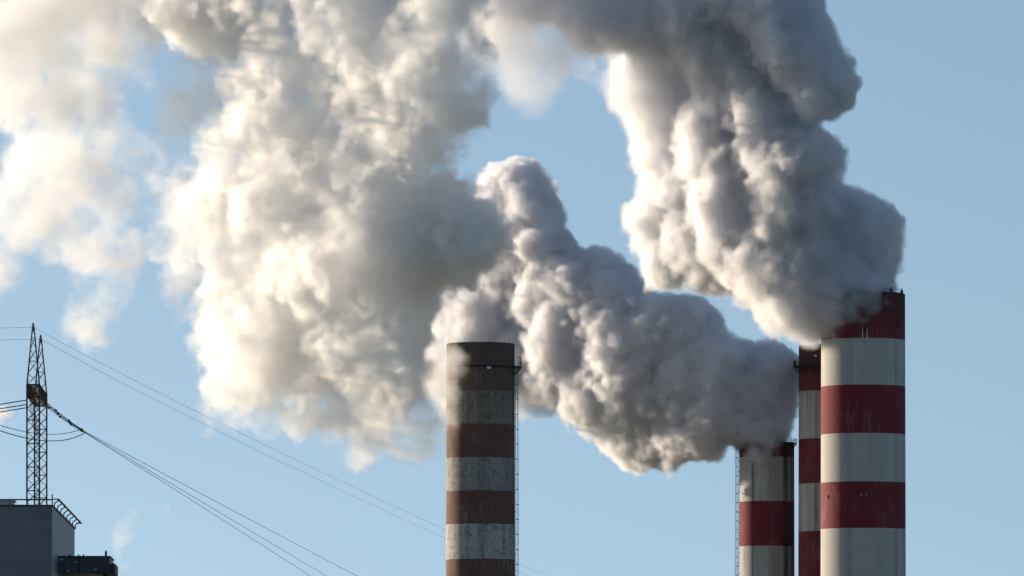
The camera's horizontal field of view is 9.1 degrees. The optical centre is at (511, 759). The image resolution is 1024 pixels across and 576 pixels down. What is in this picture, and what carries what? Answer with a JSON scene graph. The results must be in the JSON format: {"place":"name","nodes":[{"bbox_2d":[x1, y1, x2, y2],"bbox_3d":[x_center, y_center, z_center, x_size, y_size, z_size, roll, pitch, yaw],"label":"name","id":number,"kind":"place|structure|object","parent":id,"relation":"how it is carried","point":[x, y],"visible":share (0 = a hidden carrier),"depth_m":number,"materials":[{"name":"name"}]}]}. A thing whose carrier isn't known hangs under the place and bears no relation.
{"place":"outdoors","nodes":[
{"label":"outdoors","id":0,"kind":"place"},
{"bbox_2d":[0,494,81,575],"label":"power station building","id":1,"kind":"structure","parent":0,"point":[36,540],"depth_m":899.92,"materials":[{"name":"grey metal"}]},
{"bbox_2d":[0,0,1023,575],"label":"sky","id":2,"kind":"structure","parent":0,"point":[278,221],"materials":[{"name":"blue"}]},
{"label":"ground","id":3,"kind":"structure","parent":0,"visible":0},
{"bbox_2d":[26,323,47,504],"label":"lattice tower","id":4,"kind":"structure","parent":3,"relation":"on","point":[33,396],"depth_m":1000.95,"materials":[{"name":"metal"}]},
{"bbox_2d":[0,425,80,434],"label":"jumper cable","id":5,"kind":"object","parent":4,"relation":"hanging from","point":[46,434],"visible":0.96,"depth_m":1015.74,"materials":[{"name":"metal"}]},
{"bbox_2d":[0,430,84,440],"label":"jumper cable","id":6,"kind":"object","parent":4,"relation":"hanging from","point":[43,440],"visible":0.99,"depth_m":1011.30,"materials":[{"name":"metal"}]},
{"bbox_2d":[47,406,309,575],"bbox_3d":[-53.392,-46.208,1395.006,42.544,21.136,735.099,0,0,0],"label":"power line","id":7,"kind":"object","parent":4,"relation":"attached to","point":[185,496],"visible":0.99,"depth_m":1243.52,"materials":[{"name":"metal"}]},
{"bbox_2d":[48,407,82,431],"bbox_3d":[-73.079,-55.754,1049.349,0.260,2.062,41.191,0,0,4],"label":"insulator","id":8,"kind":"object","parent":7,"relation":"attached to","point":[65,420],"visible":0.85,"depth_m":1049.59,"materials":[{"name":"ceramic"}]},
{"bbox_2d":[44,402,325,575],"bbox_3d":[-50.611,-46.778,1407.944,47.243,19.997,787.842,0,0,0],"label":"power line","id":9,"kind":"object","parent":4,"relation":"attached to","point":[194,497],"visible":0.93,"depth_m":1245.56,"materials":[{"name":"metal"}]},
{"bbox_2d":[44,402,83,431],"bbox_3d":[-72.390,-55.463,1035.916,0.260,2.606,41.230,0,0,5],"label":"insulator","id":10,"kind":"object","parent":9,"relation":"attached to","point":[45,403],"visible":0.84,"depth_m":1031.13,"materials":[{"name":"ceramic"}]},
{"bbox_2d":[40,397,355,575],"bbox_3d":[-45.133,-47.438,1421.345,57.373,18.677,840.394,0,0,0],"label":"power line","id":11,"kind":"object","parent":4,"relation":"attached to","point":[204,495],"visible":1,"depth_m":1230.23,"materials":[{"name":"metal"}]},
{"bbox_2d":[41,398,83,430],"bbox_3d":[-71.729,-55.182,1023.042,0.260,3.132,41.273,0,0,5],"label":"insulator","id":12,"kind":"object","parent":11,"relation":"attached to","point":[55,410],"visible":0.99,"depth_m":1021.31,"materials":[{"name":"ceramic"}]},
{"bbox_2d":[15,339,522,573],"bbox_3d":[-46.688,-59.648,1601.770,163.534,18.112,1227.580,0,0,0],"label":"earth wire","id":13,"kind":"object","parent":4,"relation":"attached to","point":[210,427],"visible":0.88,"depth_m":1290.08,"materials":[{"name":"metal"}]},
{"bbox_2d":[16,327,543,574],"bbox_3d":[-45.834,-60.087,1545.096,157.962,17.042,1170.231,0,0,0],"label":"earth wire","id":14,"kind":"object","parent":4,"relation":"attached to","point":[210,418],"visible":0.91,"depth_m":1243.01,"materials":[{"name":"metal"}]},
{"bbox_2d":[58,550,117,575],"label":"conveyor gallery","id":15,"kind":"object","parent":3,"relation":"on","point":[83,565],"visible":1,"depth_m":923.14,"materials":[{"name":"metal"}]},
{"bbox_2d":[445,337,521,575],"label":"weathered chimney","id":16,"kind":"object","parent":3,"relation":"on","point":[481,429],"visible":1,"depth_m":1443.32,"materials":[{"name":"paint"}]},
{"bbox_2d":[735,437,796,575],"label":"striped chimney","id":17,"kind":"object","parent":3,"relation":"on","point":[766,508],"visible":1,"depth_m":1693.68,"materials":[{"name":"paint"}]},
{"bbox_2d":[793,344,820,575],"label":"striped chimney","id":18,"kind":"object","parent":3,"relation":"on","point":[809,507],"visible":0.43,"depth_m":1684.05,"materials":[{"name":"concrete"}]},
{"bbox_2d":[821,287,905,575],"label":"striped chimney","id":19,"kind":"object","parent":3,"relation":"on","point":[863,491],"visible":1,"depth_m":1590.85,"materials":[{"name":"paint"}]}
]}

